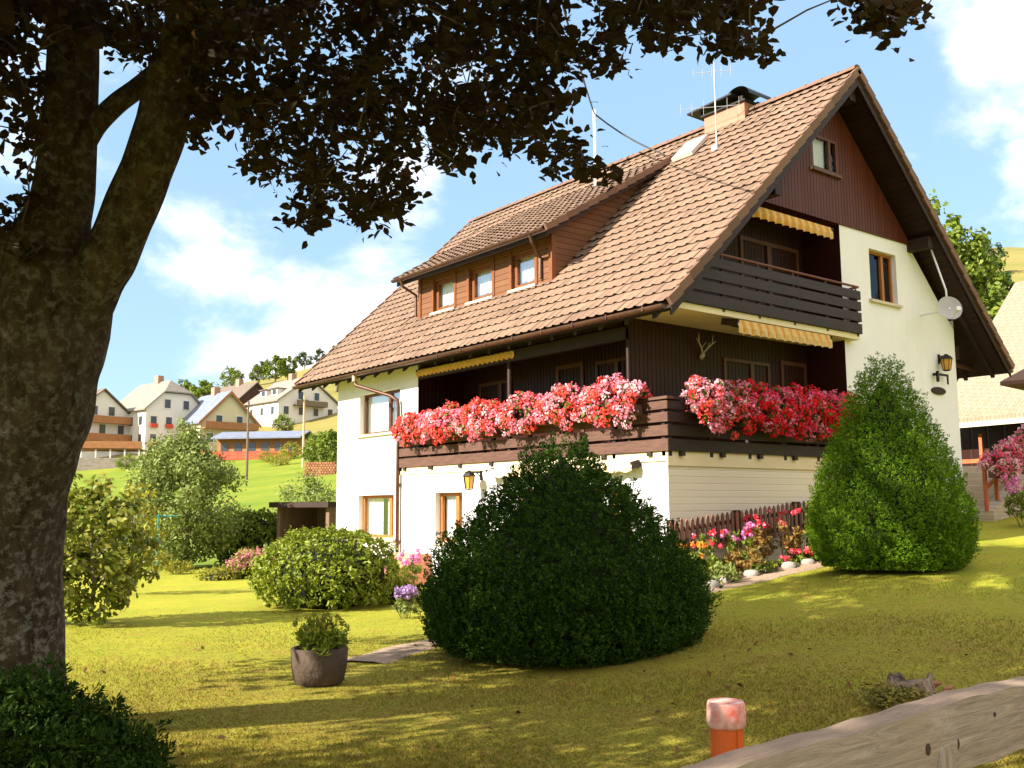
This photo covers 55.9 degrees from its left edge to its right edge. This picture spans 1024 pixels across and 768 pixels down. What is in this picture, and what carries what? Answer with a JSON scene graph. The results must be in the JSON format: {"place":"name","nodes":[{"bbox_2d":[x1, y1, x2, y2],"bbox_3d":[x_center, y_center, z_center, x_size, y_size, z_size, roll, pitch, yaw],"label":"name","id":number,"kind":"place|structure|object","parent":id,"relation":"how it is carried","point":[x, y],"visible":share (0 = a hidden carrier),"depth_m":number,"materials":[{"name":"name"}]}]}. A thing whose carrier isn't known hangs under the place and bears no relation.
{"place":"outdoors","nodes":[
{"label":"outdoors","id":0,"kind":"place"},
{"bbox_2d":[65,446,336,570],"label":"meadow","id":1,"kind":"structure","parent":0,"point":[265,479],"depth_m":93.28,"materials":[{"name":"plant"}]},
{"bbox_2d":[76,441,146,470],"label":"retaining wall","id":2,"kind":"structure","parent":1,"relation":"on","point":[95,463],"depth_m":134.66,"materials":[{"name":"stone"}]},
{"bbox_2d":[112,454,135,469],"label":"hillside tree","id":3,"kind":"object","parent":1,"relation":"on","point":[118,464],"visible":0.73,"depth_m":127.25,"materials":[{"name":"green plant"}]},
{"bbox_2d":[115,417,253,570],"bbox_3d":[-9.415,3.229,27.806,3.792,4.713,3.705,5,-9,-38],"label":"garden tree","id":4,"kind":"object","parent":1,"relation":"on","point":[162,463],"visible":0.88,"depth_m":27.32,"materials":[{"name":"green plant"}]},
{"bbox_2d":[214,505,276,565],"bbox_3d":[-7.844,4.671,29.213,2.391,2.002,2.282,5,-9,-38],"label":"hedge bush","id":5,"kind":"object","parent":1,"relation":"on","point":[260,532],"visible":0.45,"depth_m":28.60,"materials":[{"name":"green plant"}]},
{"bbox_2d":[244,401,252,479],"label":"utility pole","id":6,"kind":"object","parent":1,"relation":"on","point":[247,445],"visible":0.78,"depth_m":99.96,"materials":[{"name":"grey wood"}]},
{"bbox_2d":[195,431,314,459],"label":"terrace restaurant","id":7,"kind":"structure","parent":1,"relation":"on","point":[232,445],"depth_m":135.91,"materials":[{"name":"orange glass"}]},
{"bbox_2d":[255,448,283,461],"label":"hillside tree","id":8,"kind":"object","parent":1,"relation":"on","point":[265,454],"visible":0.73,"depth_m":127.67,"materials":[{"name":"orange plant"}]},
{"bbox_2d":[264,451,292,465],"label":"hillside tree","id":9,"kind":"object","parent":1,"relation":"on","point":[286,459],"visible":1,"depth_m":119.63,"materials":[{"name":"green plant"}]},
{"bbox_2d":[279,441,301,459],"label":"hillside tree","id":10,"kind":"object","parent":1,"relation":"on","point":[293,453],"visible":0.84,"depth_m":129.67,"materials":[{"name":"green plant"}]},
{"bbox_2d":[270,470,336,518],"bbox_3d":[-7.442,4.616,34.611,2.864,3.149,2.801,-1,-7,7],"label":"pale bush","id":11,"kind":"object","parent":1,"relation":"on","point":[288,494],"visible":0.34,"depth_m":34.48,"materials":[{"name":"green plant"}]},
{"bbox_2d":[300,396,307,467],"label":"utility pole","id":12,"kind":"object","parent":1,"relation":"on","point":[303,433],"visible":0.78,"depth_m":112.15,"materials":[{"name":"beige"}]},
{"bbox_2d":[299,431,334,461],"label":"hillside tree","id":13,"kind":"object","parent":1,"relation":"on","point":[307,451],"visible":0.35,"depth_m":100.93,"materials":[{"name":"green plant"}]},
{"bbox_2d":[302,462,336,476],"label":"log stack","id":14,"kind":"object","parent":1,"relation":"on","point":[326,468],"visible":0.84,"depth_m":94.75,"materials":[{"name":"brown wood"}]},
{"bbox_2d":[315,429,337,464],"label":"hillside tree","id":15,"kind":"object","parent":1,"relation":"on","point":[324,441],"visible":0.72,"depth_m":97.40,"materials":[{"name":"green plant"}]},
{"bbox_2d":[927,188,969,260],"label":"broadleaf tree","id":16,"kind":"object","parent":1,"relation":"on","point":[936,205],"visible":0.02,"depth_m":57.06,"materials":[{"name":"green plant"}]},
{"bbox_2d":[945,213,1011,380],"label":"broadleaf tree","id":17,"kind":"object","parent":1,"relation":"on","point":[975,267],"visible":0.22,"depth_m":52.15,"materials":[{"name":"green plant"}]},
{"bbox_2d":[957,281,1023,465],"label":"neighbour house","id":18,"kind":"structure","parent":1,"relation":"on","point":[991,412],"depth_m":31.17,"materials":[{"name":"paint"}]},
{"bbox_2d":[1000,369,1023,389],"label":"garden pavilion","id":19,"kind":"structure","parent":1,"relation":"on","point":[1015,380],"depth_m":24.00,"materials":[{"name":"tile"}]},
{"bbox_2d":[269,502,335,560],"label":"garden shed","id":20,"kind":"structure","parent":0,"point":[310,515],"depth_m":28.90,"materials":[{"name":"wood"}]},
{"bbox_2d":[0,0,1023,400],"label":"sky","id":21,"kind":"structure","parent":0,"point":[213,285],"materials":[{"name":"blue"}]},
{"bbox_2d":[65,513,1023,767],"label":"lawn","id":22,"kind":"structure","parent":0,"point":[186,593],"depth_m":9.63,"materials":[{"name":"green plant"}]},
{"bbox_2d":[63,473,94,620],"bbox_3d":[-6.891,2.331,14.247,1.570,2.629,1.650,5,-9,-38],"label":"broadleaf shrub","id":23,"kind":"object","parent":22,"relation":"on","point":[78,530],"visible":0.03,"depth_m":14.29,"materials":[{"name":"green plant"}]},
{"bbox_2d":[0,653,177,767],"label":"yew","id":24,"kind":"object","parent":22,"relation":"on","point":[45,726],"visible":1,"depth_m":5.13,"materials":[{"name":"plant"}]},
{"bbox_2d":[63,472,162,626],"bbox_3d":[-6.095,2.429,13.957,1.947,2.268,1.847,1,-7,-13],"label":"broadleaf shrub","id":25,"kind":"object","parent":22,"relation":"on","point":[119,577],"visible":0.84,"depth_m":13.76,"materials":[{"name":"green plant"}]},
{"bbox_2d":[96,483,172,594],"bbox_3d":[-7.564,3.134,19.234,1.527,2.328,1.377,-1,-7,2],"label":"airy shrub","id":26,"kind":"object","parent":22,"relation":"on","point":[147,517],"visible":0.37,"depth_m":19.30,"materials":[{"name":"green plant"}]},
{"bbox_2d":[162,557,194,574],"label":"border plant","id":27,"kind":"object","parent":22,"relation":"on","point":[183,564],"visible":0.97,"depth_m":25.12,"materials":[{"name":"green plant"}]},
{"bbox_2d":[193,564,240,580],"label":"golden groundcover","id":28,"kind":"object","parent":22,"relation":"on","point":[215,573],"visible":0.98,"depth_m":22.89,"materials":[{"name":"yellow plant"}]},
{"bbox_2d":[222,546,273,578],"bbox_3d":[-6.398,4.444,23.659,1.342,0.936,1.393,5,-9,-38],"label":"rosy spirea","id":29,"kind":"object","parent":22,"relation":"on","point":[240,560],"visible":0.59,"depth_m":23.30,"materials":[{"name":"pink plant"}]},
{"bbox_2d":[291,644,347,687],"bbox_3d":[-1.842,2.688,9.216,0.544,0.345,0.544,5,-9,-38],"label":"planter bowl","id":30,"kind":"object","parent":22,"relation":"on","point":[311,669],"visible":0.81,"depth_m":9.00,"materials":[{"name":"stone"}]},
{"bbox_2d":[292,611,351,655],"bbox_3d":[-1.831,2.409,9.242,0.596,0.417,0.637,5,-9,-38],"label":"marguerite","id":31,"kind":"object","parent":30,"relation":"on","point":[321,634],"visible":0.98,"depth_m":9.13,"materials":[{"name":"green plant"}]},
{"bbox_2d":[247,523,402,611],"bbox_3d":[-3.250,3.255,16.981,2.760,1.614,2.689,5,-9,-38],"label":"rhododendron","id":32,"kind":"object","parent":22,"relation":"on","point":[330,569],"visible":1,"depth_m":16.25,"materials":[{"name":"green plant"}]},
{"bbox_2d":[384,556,408,578],"bbox_3d":[-2.456,3.735,18.670,0.940,0.799,1.031,0,-7,-4],"label":"phlox","id":33,"kind":"object","parent":22,"relation":"on","point":[402,568],"visible":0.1,"depth_m":18.73,"materials":[{"name":"pink plant"}]},
{"bbox_2d":[377,576,418,604],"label":"flowers","id":34,"kind":"object","parent":22,"relation":"on","point":[407,581],"visible":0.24,"depth_m":17.15,"materials":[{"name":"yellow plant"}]},
{"bbox_2d":[391,584,420,618],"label":"lavender","id":35,"kind":"object","parent":22,"relation":"on","point":[400,595],"visible":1,"depth_m":14.82,"materials":[{"name":"purple plant"}]},
{"bbox_2d":[398,548,423,588],"bbox_3d":[-2.040,3.772,19.496,0.615,0.905,0.570,-3,-8,23],"label":"phlox","id":36,"kind":"object","parent":22,"relation":"on","point":[413,568],"visible":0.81,"depth_m":19.48,"materials":[{"name":"pink plant"}]},
{"bbox_2d":[0,0,934,697],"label":"copper beech","id":37,"kind":"object","parent":22,"relation":"on","point":[66,270],"visible":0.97,"depth_m":6.61,"materials":[{"name":"brown plant"}]},
{"bbox_2d":[84,613,986,759],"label":"fallen leaves","id":38,"kind":"object","parent":22,"relation":"on","point":[518,711],"visible":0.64,"depth_m":8.02,"materials":[{"name":"brown plant"}]},
{"bbox_2d":[415,431,724,667],"bbox_3d":[0.617,1.827,11.365,3.608,2.522,3.556,5,-9,-38],"label":"yew bush","id":39,"kind":"object","parent":22,"relation":"on","point":[564,565],"visible":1,"depth_m":10.22,"materials":[{"name":"plant"}]},
{"bbox_2d":[347,561,823,663],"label":"gravel path","id":40,"kind":"structure","parent":22,"relation":"on","point":[387,654],"depth_m":11.74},
{"bbox_2d":[743,569,759,576],"bbox_3d":[3.776,2.998,15.204,0.260,0.144,0.242,-1,-7,8],"label":"edging stone","id":41,"kind":"object","parent":40,"relation":"on","point":[750,573],"visible":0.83,"depth_m":15.12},
{"bbox_2d":[781,561,798,568],"bbox_3d":[4.540,2.983,15.791,0.269,0.149,0.217,-5,-9,35],"label":"edging stone","id":42,"kind":"object","parent":40,"relation":"on","point":[787,564],"visible":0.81,"depth_m":15.72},
{"bbox_2d":[292,5,1014,586],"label":"chalet house","id":43,"kind":"structure","parent":22,"relation":"on","point":[800,237],"depth_m":19.92,"materials":[{"name":"white paint"}]},
{"bbox_2d":[357,495,394,541],"bbox_3d":[-2.955,3.200,23.326,0.940,1.220,1.880,5,-9,-38],"label":"window","id":44,"kind":"structure","parent":43,"relation":"in","point":[372,514],"depth_m":23.52,"materials":[{"name":"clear glass"}]},
{"bbox_2d":[355,389,399,437],"bbox_3d":[-3.118,0.721,23.359,0.364,1.070,2.070,5,-9,-38],"label":"window","id":45,"kind":"structure","parent":43,"relation":"in","point":[382,409],"depth_m":23.72,"materials":[{"name":"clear glass"}]},
{"bbox_2d":[390,409,430,447],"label":"flower box","id":46,"kind":"object","parent":43,"relation":"attached to","point":[401,430],"visible":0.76,"depth_m":21.38,"materials":[{"name":"pink plant"}]},
{"bbox_2d":[430,276,454,315],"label":"dormer window","id":47,"kind":"structure","parent":43,"relation":"in","point":[444,288],"depth_m":23.21,"materials":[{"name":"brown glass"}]},
{"bbox_2d":[421,399,467,445],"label":"flower box","id":48,"kind":"object","parent":43,"relation":"attached to","point":[437,425],"visible":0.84,"depth_m":20.39,"materials":[{"name":"pink plant"}]},
{"bbox_2d":[430,492,461,544],"bbox_3d":[-1.275,2.896,20.740,0.365,1.120,1.190,5,-9,-38],"label":"window","id":49,"kind":"structure","parent":43,"relation":"in","point":[453,500],"depth_m":21.07,"materials":[{"name":"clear glass"}]},
{"bbox_2d":[451,396,502,442],"bbox_3d":[-0.599,0.725,19.586,0.795,0.943,1.537,5,-9,-38],"label":"flower box","id":50,"kind":"object","parent":43,"relation":"attached to","point":[477,409],"visible":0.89,"depth_m":19.37,"materials":[{"name":"pink plant"}]},
{"bbox_2d":[465,263,493,305],"bbox_3d":[-0.649,-2.259,21.856,0.291,0.840,1.030,5,-9,-38],"label":"dormer window","id":51,"kind":"structure","parent":43,"relation":"in","point":[481,276],"depth_m":22.03,"materials":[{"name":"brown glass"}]},
{"bbox_2d":[479,380,506,402],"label":"window","id":52,"kind":"structure","parent":43,"relation":"in","point":[500,383],"depth_m":21.62,"materials":[{"name":"brown wood"}]},
{"bbox_2d":[493,390,543,436],"bbox_3d":[0.167,0.574,18.582,0.704,0.899,1.483,5,-9,-38],"label":"flower box","id":53,"kind":"object","parent":43,"relation":"attached to","point":[521,402],"visible":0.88,"depth_m":18.41,"materials":[{"name":"pink plant"}]},
{"bbox_2d":[507,250,536,293],"bbox_3d":[0.301,-2.415,20.661,0.296,0.840,0.940,5,-9,-38],"label":"dormer window","id":54,"kind":"structure","parent":43,"relation":"in","point":[524,262],"depth_m":20.84,"materials":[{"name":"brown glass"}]},
{"bbox_2d":[532,382,596,431],"bbox_3d":[0.967,0.442,17.634,0.749,0.957,1.501,5,-9,-38],"label":"flower box","id":55,"kind":"object","parent":43,"relation":"attached to","point":[548,412],"visible":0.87,"depth_m":17.43,"materials":[{"name":"pink plant"}]},
{"bbox_2d":[556,362,584,446],"bbox_3d":[1.205,0.554,19.702,0.070,1.940,0.850,5,-9,-38],"label":"balcony door","id":56,"kind":"structure","parent":43,"relation":"in","point":[579,364],"depth_m":19.69,"materials":[{"name":"brown wood"}]},
{"bbox_2d":[595,357,625,386],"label":"window","id":57,"kind":"structure","parent":43,"relation":"in","point":[616,361],"depth_m":18.84,"materials":[{"name":"brown wood"}]},
{"bbox_2d":[578,373,652,429],"bbox_3d":[1.761,0.306,16.648,0.782,1.033,1.473,5,-9,-38],"label":"flower box","id":58,"kind":"object","parent":43,"relation":"attached to","point":[623,392],"visible":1,"depth_m":16.39,"materials":[{"name":"pink plant"}]},
{"bbox_2d":[679,375,752,440],"bbox_3d":[3.456,0.421,16.397,1.485,1.088,0.756,5,-9,-38],"label":"flower box","id":59,"kind":"object","parent":43,"relation":"attached to","point":[718,401],"visible":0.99,"depth_m":16.13,"materials":[{"name":"pink plant"}]},
{"bbox_2d":[723,357,770,391],"bbox_3d":[4.572,-0.008,18.755,1.400,0.900,0.080,5,-9,-38],"label":"window","id":60,"kind":"structure","parent":43,"relation":"in","point":[751,363],"depth_m":18.83,"materials":[{"name":"brown wood"}]},
{"bbox_2d":[737,378,798,437],"bbox_3d":[4.431,0.447,17.159,1.489,1.072,0.787,5,-9,-38],"label":"flower box","id":61,"kind":"object","parent":43,"relation":"attached to","point":[770,412],"visible":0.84,"depth_m":16.98,"materials":[{"name":"red plant"}]},
{"bbox_2d":[739,235,801,323],"bbox_3d":[5.244,-1.949,19.541,1.900,1.860,0.080,5,-9,-38],"label":"balcony door","id":62,"kind":"structure","parent":43,"relation":"in","point":[768,245],"depth_m":19.54,"materials":[{"name":"brown wood"}]},
{"bbox_2d":[780,360,809,445],"bbox_3d":[5.746,0.518,19.624,0.850,1.940,0.070,5,-9,-38],"label":"balcony door","id":63,"kind":"structure","parent":43,"relation":"in","point":[782,363],"depth_m":19.68,"materials":[{"name":"brown wood"}]},
{"bbox_2d":[779,382,834,441],"bbox_3d":[5.385,0.525,17.918,1.458,1.130,0.738,5,-9,-38],"label":"flower box","id":64,"kind":"object","parent":43,"relation":"attached to","point":[810,413],"visible":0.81,"depth_m":17.73,"materials":[{"name":"red plant"}]},
{"bbox_2d":[810,135,837,173],"bbox_3d":[6.312,-4.627,19.615,1.040,0.780,0.192,5,-9,-38],"label":"window","id":65,"kind":"structure","parent":43,"relation":"in","point":[817,146],"depth_m":19.68,"materials":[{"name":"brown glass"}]},
{"bbox_2d":[820,389,863,440],"bbox_3d":[6.297,0.630,18.618,1.466,1.071,0.743,5,-9,-38],"label":"flower box","id":66,"kind":"object","parent":43,"relation":"attached to","point":[832,397],"visible":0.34,"depth_m":18.30,"materials":[{"name":"red plant"}]},
{"bbox_2d":[869,251,902,307],"bbox_3d":[7.887,-2.245,20.591,1.200,1.160,0.250,5,-9,-38],"label":"window","id":67,"kind":"structure","parent":43,"relation":"in","point":[880,257],"depth_m":20.73,"materials":[{"name":"brown wood"}]},
{"bbox_2d":[706,698,745,757],"bbox_3d":[1.087,2.088,4.831,0.198,0.965,0.198,5,-9,-38],"label":"marker post","id":68,"kind":"object","parent":22,"relation":"on","point":[726,720],"visible":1,"depth_m":4.80,"materials":[{"name":"orange plastic"}]},
{"bbox_2d":[666,500,827,557],"bbox_3d":[4.576,2.686,17.119,5.318,1.488,0.150,5,-9,-38],"label":"picket fence","id":69,"kind":"object","parent":22,"relation":"on","point":[735,521],"visible":0.53,"depth_m":16.53,"materials":[{"name":"brown wood"}]},
{"bbox_2d":[705,558,818,581],"bbox_3d":[4.545,3.070,16.419,5.626,0.461,1.032,5,-9,-38],"label":"flower bed","id":70,"kind":"object","parent":22,"relation":"on","point":[742,572],"visible":0.06,"depth_m":15.57,"materials":[{"name":"stone"}]},
{"bbox_2d":[681,541,712,575],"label":"bed flower","id":71,"kind":"object","parent":70,"relation":"on","point":[699,545],"visible":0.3,"depth_m":14.93,"materials":[{"name":"orange plant"}]},
{"bbox_2d":[692,528,725,569],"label":"bed flower","id":72,"kind":"object","parent":70,"relation":"on","point":[711,543],"visible":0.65,"depth_m":15.43,"materials":[{"name":"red plant"}]},
{"bbox_2d":[701,558,741,583],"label":"bed flower","id":73,"kind":"object","parent":70,"relation":"on","point":[728,570],"visible":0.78,"depth_m":14.64,"materials":[{"name":"green plant"}]},
{"bbox_2d":[720,521,755,566],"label":"bed flower","id":74,"kind":"object","parent":70,"relation":"on","point":[747,543],"visible":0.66,"depth_m":15.99,"materials":[{"name":"pink plant"}]},
{"bbox_2d":[724,547,765,571],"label":"bed flower","id":75,"kind":"object","parent":70,"relation":"on","point":[751,553],"visible":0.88,"depth_m":15.43,"materials":[{"name":"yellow plant"}]},
{"bbox_2d":[742,514,772,560],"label":"bed flower","id":76,"kind":"object","parent":70,"relation":"on","point":[763,541],"visible":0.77,"depth_m":16.29,"materials":[{"name":"red plant"}]},
{"bbox_2d":[743,555,778,573],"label":"bed flower","id":77,"kind":"object","parent":70,"relation":"on","point":[770,566],"visible":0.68,"depth_m":15.35,"materials":[{"name":"green plant"}]},
{"bbox_2d":[763,508,805,561],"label":"bed flower","id":78,"kind":"object","parent":70,"relation":"on","point":[780,523],"visible":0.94,"depth_m":16.68,"materials":[{"name":"red plant"}]},
{"bbox_2d":[776,554,794,566],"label":"bed flower","id":79,"kind":"object","parent":70,"relation":"on","point":[781,560],"visible":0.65,"depth_m":15.92,"materials":[{"name":"pink plant"}]},
{"bbox_2d":[790,548,812,563],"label":"bed flower","id":80,"kind":"object","parent":70,"relation":"on","point":[801,555],"visible":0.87,"depth_m":16.27,"materials":[{"name":"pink plant"}]},
{"bbox_2d":[788,529,820,549],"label":"bed flower","id":81,"kind":"object","parent":70,"relation":"on","point":[802,534],"visible":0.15,"depth_m":16.92,"materials":[{"name":"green plant"}]},
{"bbox_2d":[680,676,1023,767],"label":"plank fence","id":82,"kind":"object","parent":22,"relation":"on","point":[975,725],"visible":1,"depth_m":2.92,"materials":[{"name":"brown wood"}]},
{"bbox_2d":[802,351,982,571],"bbox_3d":[5.731,1.145,14.789,2.538,3.308,2.552,5,-9,-38],"label":"dwarf spruce","id":83,"kind":"object","parent":22,"relation":"on","point":[891,502],"visible":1,"depth_m":14.09,"materials":[{"name":"plant"}]},
{"bbox_2d":[834,672,952,708],"bbox_3d":[2.948,2.277,7.145,1.067,0.253,0.712,3,-8,-22],"label":"plant","id":84,"kind":"object","parent":22,"relation":"on","point":[897,688],"visible":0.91,"depth_m":7.11,"materials":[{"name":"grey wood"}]},
{"bbox_2d":[962,434,1023,520],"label":"garden steps","id":85,"kind":"structure","parent":22,"relation":"on","point":[990,495],"depth_m":22.57,"materials":[{"name":"stone"}]},
{"bbox_2d":[977,443,1021,485],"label":"flower box","id":86,"kind":"object","parent":85,"relation":"attached to","point":[1005,463],"visible":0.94,"depth_m":21.68,"materials":[{"name":"pink plant"}]},
{"bbox_2d":[997,436,1023,474],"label":"flower box","id":87,"kind":"object","parent":85,"relation":"attached to","point":[1015,445],"visible":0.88,"depth_m":22.34,"materials":[{"name":"pink plant"}]},
{"bbox_2d":[1008,424,1023,438],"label":"flower box","id":88,"kind":"object","parent":85,"relation":"attached to","point":[1018,433],"visible":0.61,"depth_m":23.33,"materials":[{"name":"pink plant"}]},
{"bbox_2d":[1001,474,1023,526],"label":"yard flower","id":89,"kind":"object","parent":22,"relation":"on","point":[1019,499],"visible":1,"depth_m":20.37,"materials":[{"name":"green plant"}]},
{"bbox_2d":[100,247,1023,457],"bbox_3d":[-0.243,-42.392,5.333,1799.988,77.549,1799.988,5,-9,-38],"label":"hill","id":90,"kind":"structure","parent":0,"point":[1015,262],"depth_m":195.70,"materials":[{"name":"plant"}]},
{"bbox_2d":[79,388,131,457],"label":"village house","id":91,"kind":"structure","parent":90,"relation":"on","point":[112,420],"depth_m":146.88,"materials":[{"name":"paint"}]},
{"bbox_2d":[120,375,200,453],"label":"village house","id":92,"kind":"structure","parent":90,"relation":"on","point":[160,405],"depth_m":149.55,"materials":[{"name":"paint"}]},
{"bbox_2d":[165,416,172,427],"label":"window","id":93,"kind":"structure","parent":92,"relation":"in","point":[168,420],"depth_m":149.32,"materials":[{"name":"grey glass"}]},
{"bbox_2d":[189,379,218,398],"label":"hillside tree","id":94,"kind":"object","parent":90,"relation":"on","point":[203,389],"visible":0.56,"depth_m":187.38,"materials":[{"name":"green plant"}]},
{"bbox_2d":[179,387,260,451],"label":"village house","id":95,"kind":"structure","parent":90,"relation":"on","point":[216,411],"depth_m":148.46,"materials":[{"name":"paint"}]},
{"bbox_2d":[218,365,244,386],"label":"hillside tree","id":96,"kind":"object","parent":90,"relation":"on","point":[233,374],"visible":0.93,"depth_m":239.73,"materials":[{"name":"green plant"}]},
{"bbox_2d":[220,379,262,407],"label":"village barn","id":97,"kind":"structure","parent":90,"relation":"on","point":[243,392],"depth_m":179.41,"materials":[{"name":"tile"}]},
{"bbox_2d":[247,363,267,382],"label":"hillside tree","id":98,"kind":"object","parent":90,"relation":"on","point":[254,371],"visible":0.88,"depth_m":241.57,"materials":[{"name":"green plant"}]},
{"bbox_2d":[262,354,287,382],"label":"hillside tree","id":99,"kind":"object","parent":90,"relation":"on","point":[280,364],"visible":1,"depth_m":236.93,"materials":[{"name":"green plant"}]},
{"bbox_2d":[270,413,297,430],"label":"hillside tree","id":100,"kind":"object","parent":90,"relation":"on","point":[281,426],"visible":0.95,"depth_m":158.02,"materials":[{"name":"green plant"}]},
{"bbox_2d":[280,355,298,379],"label":"hillside tree","id":101,"kind":"object","parent":90,"relation":"on","point":[294,366],"visible":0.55,"depth_m":240.40,"materials":[{"name":"green plant"}]},
{"bbox_2d":[244,373,337,427],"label":"village house","id":102,"kind":"structure","parent":90,"relation":"on","point":[276,398],"depth_m":170.55,"materials":[{"name":"paint"}]},
{"bbox_2d":[294,350,313,368],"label":"hillside tree","id":103,"kind":"object","parent":90,"relation":"on","point":[301,362],"visible":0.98,"depth_m":302.86,"materials":[{"name":"green plant"}]},
{"bbox_2d":[314,347,325,362],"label":"hillside tree","id":104,"kind":"object","parent":90,"relation":"on","point":[319,350],"visible":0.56,"depth_m":305.10,"materials":[{"name":"green plant"}]},
{"bbox_2d":[983,240,1008,270],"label":"hillside tree","id":105,"kind":"object","parent":90,"relation":"on","point":[1000,252],"visible":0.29,"depth_m":193.52,"materials":[{"name":"green plant"}]},
{"bbox_2d":[996,271,1014,291],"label":"hillside tree","id":106,"kind":"object","parent":90,"relation":"on","point":[1006,274],"visible":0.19,"depth_m":152.50,"materials":[{"name":"green plant"}]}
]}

